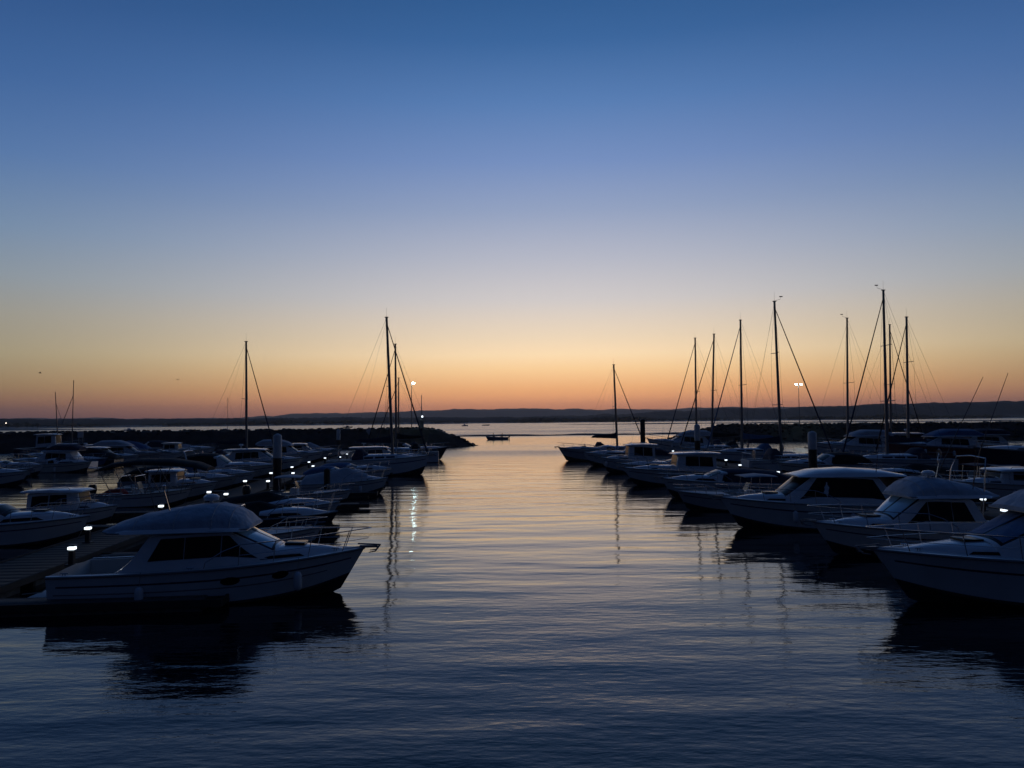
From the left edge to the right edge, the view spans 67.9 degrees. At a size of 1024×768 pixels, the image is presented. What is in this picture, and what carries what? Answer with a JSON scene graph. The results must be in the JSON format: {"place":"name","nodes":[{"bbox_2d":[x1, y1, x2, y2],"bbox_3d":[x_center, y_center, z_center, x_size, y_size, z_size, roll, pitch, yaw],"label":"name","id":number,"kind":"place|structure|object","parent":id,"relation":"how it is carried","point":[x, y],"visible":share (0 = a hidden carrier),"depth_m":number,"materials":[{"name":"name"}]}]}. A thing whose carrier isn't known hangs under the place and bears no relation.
{"place":"outdoors","nodes":[
{"label":"outdoors","id":0,"kind":"place"},
{"bbox_2d":[0,428,101,430],"bbox_3d":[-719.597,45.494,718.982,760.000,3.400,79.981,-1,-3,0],"label":"marsh bank","id":1,"kind":"structure","parent":0,"point":[2,429],"depth_m":708.87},
{"bbox_2d":[52,424,403,427],"bbox_3d":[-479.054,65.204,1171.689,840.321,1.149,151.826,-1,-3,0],"label":"mud flat","id":2,"kind":"structure","parent":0,"point":[209,426],"depth_m":1162.01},
{"bbox_2d":[0,407,796,419],"bbox_3d":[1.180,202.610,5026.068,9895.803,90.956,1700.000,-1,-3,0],"label":"hills","id":3,"kind":"structure","parent":0,"point":[506,412],"depth_m":4740.15,"materials":[{"name":"black"}]},
{"bbox_2d":[0,418,1023,767],"bbox_3d":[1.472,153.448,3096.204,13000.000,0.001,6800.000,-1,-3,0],"label":"water","id":4,"kind":"structure","parent":0,"point":[538,600],"depth_m":15.62,"materials":[{"name":"blue liquid"}]},
{"bbox_2d":[0,458,32,479],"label":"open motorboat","id":5,"kind":"object","parent":4,"relation":"on","point":[27,475],"visible":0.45,"depth_m":65.70,"materials":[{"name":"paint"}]},
{"bbox_2d":[0,463,34,485],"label":"sports cruiser","id":6,"kind":"object","parent":4,"relation":"on","point":[12,477],"visible":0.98,"depth_m":59.60,"materials":[{"name":"paint"}]},
{"bbox_2d":[0,458,43,475],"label":"sports cruiser","id":7,"kind":"object","parent":4,"relation":"on","point":[37,467],"visible":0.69,"depth_m":71.16,"materials":[{"name":"paint"}]},
{"bbox_2d":[0,501,95,546],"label":"sports boat","id":8,"kind":"object","parent":4,"relation":"on","point":[18,527],"visible":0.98,"depth_m":30.28,"materials":[{"name":"paint"}]},
{"bbox_2d":[13,380,86,456],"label":"fishing boat","id":9,"kind":"object","parent":4,"relation":"on","point":[44,441],"visible":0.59,"depth_m":116.12,"materials":[{"name":"white"}]},
{"bbox_2d":[18,435,84,457],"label":"motor cruiser","id":10,"kind":"object","parent":4,"relation":"on","point":[32,454],"visible":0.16,"depth_m":91.19,"materials":[{"name":"blue"}]},
{"bbox_2d":[7,442,100,470],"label":"motor cruiser","id":11,"kind":"object","parent":4,"relation":"on","point":[64,451],"visible":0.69,"depth_m":77.69,"materials":[{"name":"paint"}]},
{"bbox_2d":[40,456,92,472],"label":"sports cruiser","id":12,"kind":"object","parent":4,"relation":"on","point":[56,465],"visible":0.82,"depth_m":75.94,"materials":[{"name":"paint"}]},
{"bbox_2d":[18,462,122,524],"bbox_3d":[-21.707,5.316,36.144,6.217,3.764,2.807,0,-3,-4],"label":"cabin boat","id":13,"kind":"object","parent":4,"relation":"on","point":[101,513],"visible":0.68,"depth_m":35.54,"materials":[{"name":"paint"}]},
{"bbox_2d":[82,453,107,466],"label":"covered motorboat","id":14,"kind":"object","parent":4,"relation":"on","point":[101,461],"visible":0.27,"depth_m":82.08,"materials":[{"name":"blue"}]},
{"bbox_2d":[81,524,115,533],"bbox_3d":[-20.227,6.466,33.227,6.086,0.440,0.810,0,-3,-5],"label":"finger pontoon","id":15,"kind":"object","parent":4,"relation":"on","point":[96,528],"visible":0.14,"depth_m":33.03,"materials":[{"name":"brown wood"}]},
{"bbox_2d":[78,447,123,466],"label":"covered motorboat","id":16,"kind":"object","parent":4,"relation":"on","point":[111,458],"visible":0.13,"depth_m":83.53,"materials":[{"name":"blue"}]},
{"bbox_2d":[83,438,143,460],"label":"motor cruiser","id":17,"kind":"object","parent":4,"relation":"on","point":[126,457],"visible":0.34,"depth_m":87.22,"materials":[{"name":"paint"}]},
{"bbox_2d":[0,593,228,616],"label":"finger pontoon","id":18,"kind":"object","parent":4,"relation":"on","point":[25,607],"visible":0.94,"depth_m":19.08,"materials":[{"name":"brown wood"}]},
{"bbox_2d":[92,552,136,557],"bbox_3d":[-11.437,6.047,26.265,5.584,0.440,0.810,0,-3,-5],"label":"finger pontoon","id":19,"kind":"object","parent":4,"relation":"on","point":[115,554],"visible":0.2,"depth_m":26.09,"materials":[{"name":"brown wood"}]},
{"bbox_2d":[93,430,166,458],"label":"flybridge cruiser","id":20,"kind":"object","parent":4,"relation":"on","point":[120,446],"visible":0.52,"depth_m":93.17,"materials":[{"name":"paint"}]},
{"bbox_2d":[111,511,154,518],"bbox_3d":[-20.654,6.718,38.396,6.086,0.440,0.810,0,-3,-5],"label":"finger pontoon","id":21,"kind":"object","parent":4,"relation":"on","point":[124,514],"visible":0.2,"depth_m":38.14,"materials":[{"name":"brown wood"}]},
{"bbox_2d":[126,441,152,450],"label":"covered motorboat","id":22,"kind":"object","parent":4,"relation":"on","point":[140,446],"visible":0.09,"depth_m":115.92,"materials":[{"name":"paint"}]},
{"bbox_2d":[88,458,214,507],"bbox_3d":[-21.203,5.965,44.394,6.994,3.250,2.400,0,-3,-5],"label":"cabin cruiser","id":23,"kind":"object","parent":4,"relation":"on","point":[138,496],"visible":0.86,"depth_m":43.67,"materials":[{"name":"paint"}]},
{"bbox_2d":[145,440,167,448],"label":"sports cruiser","id":24,"kind":"object","parent":4,"relation":"on","point":[155,444],"visible":0.18,"depth_m":123.30,"materials":[{"name":"paint"}]},
{"bbox_2d":[146,448,182,457],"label":"sports cruiser","id":25,"kind":"object","parent":4,"relation":"on","point":[169,453],"visible":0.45,"depth_m":100.20,"materials":[{"name":"paint"}]},
{"bbox_2d":[115,448,220,498],"bbox_3d":[-21.930,5.736,48.361,6.688,4.103,3.007,0,-3,-4],"label":"pilothouse boat","id":26,"kind":"object","parent":4,"relation":"on","point":[200,487],"visible":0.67,"depth_m":47.71,"materials":[{"name":"paint"}]},
{"bbox_2d":[0,451,354,598],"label":"walkway pontoon","id":27,"kind":"object","parent":4,"relation":"on","point":[33,568],"visible":0.42,"depth_m":26.22,"materials":[{"name":"brown wood"}]},
{"bbox_2d":[64,544,77,565],"bbox_3d":[-13.756,5.343,23.754,0.300,0.650,0.300,-1,-3,0],"label":"dock lamp","id":28,"kind":"object","parent":27,"relation":"on","point":[71,548],"visible":0.88,"depth_m":23.68,"materials":[{"name":"grey metal"}]},
{"bbox_2d":[82,525,93,542],"bbox_3d":[-15.800,5.581,28.314,0.300,0.650,0.300,0,-3,-3],"label":"dock lamp","id":29,"kind":"object","parent":27,"relation":"on","point":[87,528],"visible":1,"depth_m":28.24,"materials":[{"name":"grey"}]},
{"bbox_2d":[117,466,243,489],"bbox_3d":[-22.998,6.811,52.657,8.693,2.387,3.107,0,-3,-4],"label":"canopied cruiser","id":30,"kind":"object","parent":4,"relation":"on","point":[224,482],"visible":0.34,"depth_m":52.10,"materials":[{"name":"paint"}]},
{"bbox_2d":[161,434,199,456],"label":"pilothouse boat","id":31,"kind":"object","parent":4,"relation":"on","point":[177,446],"visible":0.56,"depth_m":106.62,"materials":[{"name":"paint"}]},
{"bbox_2d":[162,443,218,453],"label":"covered motorboat","id":32,"kind":"object","parent":4,"relation":"on","point":[205,449],"visible":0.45,"depth_m":114.70,"materials":[{"name":"paint"}]},
{"bbox_2d":[22,459,380,604],"bbox_3d":[-8.187,4.214,21.044,8.993,4.258,3.222,0,-3,-5],"label":"motor cruiser","id":33,"kind":"object","parent":4,"relation":"on","point":[211,548],"visible":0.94,"depth_m":20.08,"materials":[{"name":"paint"}]},
{"bbox_2d":[180,464,262,486],"bbox_3d":[-23.036,6.992,56.999,8.493,2.443,3.007,0,-3,-5],"label":"sports boat","id":34,"kind":"object","parent":4,"relation":"on","point":[248,476],"visible":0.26,"depth_m":56.78,"materials":[{"name":"paint"}]},
{"bbox_2d":[179,437,282,478],"bbox_3d":[-24.186,6.341,63.916,9.693,4.428,3.407,0,-3,-5],"label":"canopied cruiser","id":35,"kind":"object","parent":4,"relation":"on","point":[215,460],"visible":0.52,"depth_m":63.15,"materials":[{"name":"paint"}]},
{"bbox_2d":[197,341,272,456],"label":"sailing yacht","id":36,"kind":"object","parent":4,"relation":"on","point":[244,441],"visible":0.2,"depth_m":79.86,"materials":[{"name":"paint"}]},
{"bbox_2d":[0,427,478,452],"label":"breakwater","id":37,"kind":"object","parent":4,"relation":"in","point":[10,441],"visible":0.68,"depth_m":137.79,"materials":[{"name":"stone"}]},
{"bbox_2d":[78,431,82,442],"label":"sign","id":38,"kind":"object","parent":37,"relation":"on","point":[80,434],"visible":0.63,"depth_m":120.76,"materials":[{"name":"metal"}]},
{"bbox_2d":[411,382,414,428],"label":"street lamp","id":39,"kind":"object","parent":37,"relation":"on","point":[411,404],"visible":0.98,"depth_m":142.90,"materials":[{"name":"metal"}]},
{"bbox_2d":[419,395,423,426],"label":"navigation beacon","id":40,"kind":"object","parent":37,"relation":"on","point":[421,421],"visible":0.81,"depth_m":144.70,"materials":[{"name":"metal"}]},
{"bbox_2d":[224,440,307,471],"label":"motor cruiser","id":41,"kind":"object","parent":4,"relation":"on","point":[256,454],"visible":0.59,"depth_m":73.03,"materials":[{"name":"paint"}]},
{"bbox_2d":[270,433,283,492],"bbox_3d":[-15.017,5.953,48.621,0.880,5.561,0.858,-1,-3,0],"label":"mooring pile","id":42,"kind":"object","parent":4,"relation":"in","point":[277,454],"visible":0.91,"depth_m":48.45,"materials":[{"name":"metal"}]},
{"bbox_2d":[220,490,343,510],"bbox_3d":[-11.580,6.190,37.116,6.690,1.918,2.375,0,-3,-5],"label":"covered motorboat","id":43,"kind":"object","parent":4,"relation":"on","point":[272,498],"visible":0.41,"depth_m":36.77,"materials":[{"name":"paint"}]},
{"bbox_2d":[236,504,327,542],"bbox_3d":[-10.049,5.625,28.239,6.313,2.166,2.176,0,-3,-5],"label":"open motorboat","id":44,"kind":"object","parent":4,"relation":"on","point":[286,533],"visible":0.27,"depth_m":28.12,"materials":[{"name":"paint"}]},
{"bbox_2d":[255,429,326,462],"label":"motor cruiser","id":45,"kind":"object","parent":4,"relation":"on","point":[313,456],"visible":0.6,"depth_m":86.75,"materials":[{"name":"paint"}]},
{"bbox_2d":[240,498,342,526],"bbox_3d":[-10.751,6.036,33.466,6.502,1.859,2.275,0,-3,-6],"label":"covered motorboat","id":46,"kind":"object","parent":4,"relation":"on","point":[269,514],"visible":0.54,"depth_m":33.08,"materials":[{"name":"blue"}]},
{"bbox_2d":[256,525,339,534],"bbox_3d":[-11.083,6.335,32.332,7.290,0.440,0.810,0,-3,-5],"label":"finger pontoon","id":47,"kind":"object","parent":4,"relation":"on","point":[324,530],"visible":0.17,"depth_m":32.35,"materials":[{"name":"brown wood"}]},
{"bbox_2d":[242,474,355,502],"bbox_3d":[-12.294,6.351,43.778,6.502,2.250,2.275,0,-3,-6],"label":"boat","id":48,"kind":"object","parent":4,"relation":"on","point":[344,494],"visible":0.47,"depth_m":43.47,"materials":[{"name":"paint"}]},
{"bbox_2d":[285,432,336,460],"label":"motor cruiser","id":49,"kind":"object","parent":4,"relation":"on","point":[299,446],"visible":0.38,"depth_m":94.13,"materials":[{"name":"paint"}]},
{"bbox_2d":[307,442,341,457],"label":"covered motorboat","id":50,"kind":"object","parent":4,"relation":"on","point":[334,452],"visible":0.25,"depth_m":100.57,"materials":[{"name":"paint"}]},
{"bbox_2d":[324,468,329,489],"bbox_3d":[-11.776,7.022,48.361,0.740,3.339,0.721,-1,-3,0],"label":"mooring pile","id":51,"kind":"object","parent":4,"relation":"in","point":[326,476],"visible":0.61,"depth_m":48.24,"materials":[{"name":"wood"}]},
{"bbox_2d":[294,464,371,482],"bbox_3d":[-13.574,7.179,58.239,5.933,2.007,2.507,0,-3,-5],"label":"sports boat","id":52,"kind":"object","parent":4,"relation":"on","point":[315,470],"visible":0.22,"depth_m":57.64,"materials":[{"name":"paint"}]},
{"bbox_2d":[289,467,389,492],"bbox_3d":[-11.270,6.659,50.389,6.500,2.249,2.807,0,-3,-4],"label":"cabin cruiser","id":53,"kind":"object","parent":4,"relation":"on","point":[338,477],"visible":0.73,"depth_m":49.70,"materials":[{"name":"paint"}]},
{"bbox_2d":[337,429,341,454],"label":"mooring pile","id":54,"kind":"object","parent":4,"relation":"in","point":[338,438],"visible":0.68,"depth_m":103.28,"materials":[{"name":"metal"}]},
{"bbox_2d":[335,502,370,509],"bbox_3d":[-11.626,6.773,41.343,7.691,0.440,0.810,0,-3,-5],"label":"finger pontoon","id":55,"kind":"object","parent":4,"relation":"on","point":[349,506],"visible":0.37,"depth_m":41.21,"materials":[{"name":"brown wood"}]},
{"bbox_2d":[319,461,392,476],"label":"sports cruiser","id":56,"kind":"object","parent":4,"relation":"on","point":[372,468],"visible":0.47,"depth_m":61.48,"materials":[{"name":"paint"}]},
{"bbox_2d":[348,491,377,497],"bbox_3d":[-12.281,7.101,48.054,7.490,0.440,0.810,0,-3,-5],"label":"finger pontoon","id":57,"kind":"object","parent":4,"relation":"on","point":[362,494],"visible":0.27,"depth_m":47.92,"materials":[{"name":"brown wood"}]},
{"bbox_2d":[326,308,434,475],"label":"sailing yacht","id":58,"kind":"object","parent":4,"relation":"on","point":[403,464],"visible":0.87,"depth_m":67.65,"materials":[{"name":"paint"}]},
{"bbox_2d":[340,429,427,459],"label":"motor cruiser","id":59,"kind":"object","parent":4,"relation":"on","point":[371,449],"visible":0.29,"depth_m":74.75,"materials":[{"name":"paint"}]},
{"bbox_2d":[364,344,438,462],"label":"sailing yacht","id":60,"kind":"object","parent":4,"relation":"on","point":[431,459],"visible":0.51,"depth_m":88.36,"materials":[{"name":"paint"}]},
{"bbox_2d":[372,378,430,445],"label":"sailing yacht","id":61,"kind":"object","parent":4,"relation":"on","point":[412,443],"visible":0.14,"depth_m":102.22,"materials":[{"name":"paint"}]},
{"bbox_2d":[377,442,450,458],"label":"sports cruiser","id":62,"kind":"object","parent":4,"relation":"on","point":[442,450],"visible":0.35,"depth_m":93.56,"materials":[{"name":"white plastic"}]},
{"bbox_2d":[486,435,509,439],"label":"launch","id":63,"kind":"object","parent":4,"relation":"on","point":[496,438],"visible":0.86,"depth_m":188.75,"materials":[{"name":"blue"}]},
{"bbox_2d":[555,433,633,460],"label":"sports cruiser","id":64,"kind":"object","parent":4,"relation":"on","point":[572,453],"visible":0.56,"depth_m":87.65,"materials":[{"name":"paint"}]},
{"bbox_2d":[579,364,646,450],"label":"sailing yacht","id":65,"kind":"object","parent":4,"relation":"on","point":[613,436],"visible":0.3,"depth_m":94.00,"materials":[{"name":"paint"}]},
{"bbox_2d":[579,447,672,465],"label":"sports cruiser","id":66,"kind":"object","parent":4,"relation":"on","point":[660,453],"visible":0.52,"depth_m":77.39,"materials":[{"name":"paint"}]},
{"bbox_2d":[594,433,666,472],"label":"pilothouse boat","id":67,"kind":"object","parent":4,"relation":"on","point":[637,451],"visible":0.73,"depth_m":67.42,"materials":[{"name":"paint"}]},
{"bbox_2d":[640,419,644,442],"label":"mooring pile","id":68,"kind":"object","parent":4,"relation":"in","point":[642,430],"visible":0.41,"depth_m":92.48,"materials":[{"name":"metal"}]},
{"bbox_2d":[614,456,721,477],"bbox_3d":[12.818,6.969,61.719,9.093,2.255,3.107,0,-3,-1],"label":"sports boat","id":69,"kind":"object","parent":4,"relation":"on","point":[640,463],"visible":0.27,"depth_m":61.28,"materials":[{"name":"paint"}]},
{"bbox_2d":[616,427,728,485],"bbox_3d":[12.868,5.280,55.067,10.693,4.989,3.507,0,-3,-2],"label":"pilothouse boat","id":70,"kind":"object","parent":4,"relation":"on","point":[703,461],"visible":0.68,"depth_m":54.08,"materials":[{"name":"paint"}]},
{"bbox_2d":[646,427,710,451],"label":"flybridge cruiser","id":71,"kind":"object","parent":4,"relation":"on","point":[670,444],"visible":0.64,"depth_m":96.42,"materials":[{"name":"paint"}]},
{"bbox_2d":[694,424,699,449],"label":"mooring pile","id":72,"kind":"object","parent":4,"relation":"in","point":[697,435],"visible":0.49,"depth_m":74.25,"materials":[{"name":"metal"}]},
{"bbox_2d":[667,338,740,444],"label":"sailing yacht","id":73,"kind":"object","parent":4,"relation":"on","point":[716,442],"visible":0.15,"depth_m":99.95,"materials":[{"name":"paint"}]},
{"bbox_2d":[675,334,756,451],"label":"sailing yacht","id":74,"kind":"object","parent":4,"relation":"on","point":[729,444],"visible":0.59,"depth_m":93.52,"materials":[{"name":"paint"}]},
{"bbox_2d":[654,468,790,497],"bbox_3d":[13.031,6.221,46.188,8.893,2.255,3.307,0,-3,-1],"label":"sports cruiser","id":75,"kind":"object","parent":4,"relation":"on","point":[723,476],"visible":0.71,"depth_m":45.24,"materials":[{"name":"paint"}]},
{"bbox_2d":[673,473,777,510],"bbox_3d":[12.129,5.874,39.770,7.445,2.350,2.474,0,-3,-2],"label":"open motorboat","id":76,"kind":"object","parent":4,"relation":"on","point":[698,500],"visible":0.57,"depth_m":39.30,"materials":[{"name":"paint"}]},
{"bbox_2d":[701,320,794,461],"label":"sailing yacht","id":77,"kind":"object","parent":4,"relation":"on","point":[733,455],"visible":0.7,"depth_m":83.18,"materials":[{"name":"paint"}]},
{"bbox_2d":[740,296,835,471],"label":"sailing yacht","id":78,"kind":"object","parent":4,"relation":"on","point":[764,462],"visible":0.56,"depth_m":68.88,"materials":[{"name":"paint"}]},
{"bbox_2d":[709,431,906,530],"bbox_3d":[13.746,4.394,33.275,10.293,4.652,3.707,-1,-3,-1],"label":"motor cruiser","id":79,"kind":"object","parent":4,"relation":"on","point":[785,504],"visible":0.73,"depth_m":32.18,"materials":[{"name":"paint"}]},
{"bbox_2d":[808,431,816,467],"bbox_3d":[23.477,6.274,59.288,0.980,5.205,0.955,-1,-3,0],"label":"mooring pile","id":80,"kind":"object","parent":4,"relation":"in","point":[812,448],"visible":0.49,"depth_m":59.08,"materials":[{"name":"metal"}]},
{"bbox_2d":[771,452,874,472],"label":"canopied cruiser","id":81,"kind":"object","parent":4,"relation":"on","point":[837,459],"visible":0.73,"depth_m":62.04,"materials":[{"name":"paint"}]},
{"bbox_2d":[668,421,1023,440],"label":"breakwater","id":82,"kind":"object","parent":4,"relation":"in","point":[833,431],"visible":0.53,"depth_m":159.25,"materials":[{"name":"stone"}]},
{"bbox_2d":[804,314,890,455],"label":"sailing yacht","id":83,"kind":"object","parent":4,"relation":"on","point":[847,394],"visible":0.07,"depth_m":87.80,"materials":[{"name":"paint"}]},
{"bbox_2d":[817,427,893,455],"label":"flybridge cruiser","id":84,"kind":"object","parent":4,"relation":"on","point":[861,442],"visible":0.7,"depth_m":81.09,"materials":[{"name":"paint"}]},
{"bbox_2d":[716,461,1001,520],"bbox_3d":[21.098,6.933,52.250,2.310,0.540,77.143,0,-3,-3],"label":"walkway pontoon","id":85,"kind":"object","parent":4,"relation":"on","point":[991,513],"visible":0.1,"depth_m":36.32,"materials":[{"name":"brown wood"}]},
{"bbox_2d":[979,499,988,510],"bbox_3d":[21.871,5.554,35.277,0.300,0.650,0.300,0,-3,-3],"label":"dock lamp","id":86,"kind":"object","parent":85,"relation":"on","point":[981,509],"visible":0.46,"depth_m":35.20,"materials":[{"name":"grey"}]},
{"bbox_2d":[850,318,922,434],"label":"sailing yacht","id":87,"kind":"object","parent":4,"relation":"on","point":[890,405],"visible":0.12,"depth_m":97.27,"materials":[{"name":"paint"}]},
{"bbox_2d":[840,285,958,469],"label":"sailing yacht","id":88,"kind":"object","parent":4,"relation":"on","point":[914,455],"visible":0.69,"depth_m":67.03,"materials":[{"name":"paint"}]},
{"bbox_2d":[878,420,924,437],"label":"motor yacht","id":89,"kind":"object","parent":4,"relation":"on","point":[901,434],"visible":0.09,"depth_m":91.48,"materials":[{"name":"white"}]},
{"bbox_2d":[800,374,1007,556],"bbox_3d":[14.727,3.008,26.590,9.493,6.760,3.432,0,-3,-2],"label":"motor cruiser","id":90,"kind":"object","parent":4,"relation":"on","point":[920,499],"visible":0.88,"depth_m":25.67,"materials":[{"name":"paint"}]},
{"bbox_2d":[858,463,961,478],"bbox_3d":[27.551,6.492,52.676,7.260,2.058,2.807,0,-3,-3],"label":"covered motorboat","id":91,"kind":"object","parent":4,"relation":"on","point":[914,469],"visible":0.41,"depth_m":52.09,"materials":[{"name":"blue"}]},
{"bbox_2d":[870,315,953,453],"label":"sailing yacht","id":92,"kind":"object","parent":4,"relation":"on","point":[908,434],"visible":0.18,"depth_m":74.74,"materials":[{"name":"paint"}]},
{"bbox_2d":[879,422,984,467],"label":"motor yacht","id":93,"kind":"object","parent":4,"relation":"on","point":[962,441],"visible":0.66,"depth_m":69.54,"materials":[{"name":"white"}]},
{"bbox_2d":[854,489,1023,607],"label":"motor cruiser","id":94,"kind":"object","parent":4,"relation":"on","point":[982,565],"visible":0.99,"depth_m":19.08,"materials":[{"name":"paint"}]},
{"bbox_2d":[920,463,993,479],"bbox_3d":[28.280,6.062,46.914,6.878,2.350,2.375,0,-3,-3],"label":"open motorboat","id":95,"kind":"object","parent":4,"relation":"on","point":[973,464],"visible":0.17,"depth_m":46.74,"materials":[{"name":"paint"}]},
{"bbox_2d":[946,465,1023,501],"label":"pilothouse boat","id":96,"kind":"object","parent":4,"relation":"on","point":[1003,480],"visible":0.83,"depth_m":41.36,"materials":[{"name":"paint"}]},
{"bbox_2d":[968,440,1023,466],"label":"motor yacht","id":97,"kind":"object","parent":4,"relation":"on","point":[1007,454],"visible":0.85,"depth_m":57.70,"materials":[{"name":"white plastic"}]},
{"bbox_2d":[970,422,1022,446],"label":"flybridge cruiser","id":98,"kind":"object","parent":4,"relation":"on","point":[991,435],"visible":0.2,"depth_m":85.62,"materials":[{"name":"paint"}]},
{"bbox_2d":[0,414,1023,424],"bbox_3d":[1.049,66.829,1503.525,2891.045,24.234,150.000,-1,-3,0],"label":"shore","id":99,"kind":"structure","parent":0,"point":[112,421],"depth_m":1483.30,"materials":[{"name":"black"}]},
{"bbox_2d":[0,416,1023,427],"bbox_3d":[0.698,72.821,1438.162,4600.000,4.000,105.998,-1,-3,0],"label":"river bank","id":100,"kind":"structure","parent":0,"point":[498,422],"depth_m":1415.19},
{"bbox_2d":[0,413,1022,426],"bbox_3d":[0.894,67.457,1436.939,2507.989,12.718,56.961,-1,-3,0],"label":"treeline","id":101,"kind":"object","parent":100,"relation":"on","point":[531,419],"visible":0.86,"depth_m":1422.40,"materials":[{"name":"green plant"}]},
{"bbox_2d":[0,0,1023,418],"label":"sky","id":102,"kind":"structure","parent":0,"point":[537,198],"materials":[{"name":"blue"}]},
{"bbox_2d":[60,401,1023,419],"bbox_3d":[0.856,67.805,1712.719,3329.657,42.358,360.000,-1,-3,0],"label":"hills","id":103,"kind":"structure","parent":0,"point":[988,408],"depth_m":1649.58,"materials":[{"name":"black"}]},
{"bbox_2d":[458,432,680,436],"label":"sand bar","id":104,"kind":"object","parent":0,"point":[565,434],"visible":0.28,"depth_m":234.36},
{"bbox_2d":[565,420,1023,424],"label":"mud bank","id":105,"kind":"structure","parent":0,"point":[807,422],"depth_m":726.67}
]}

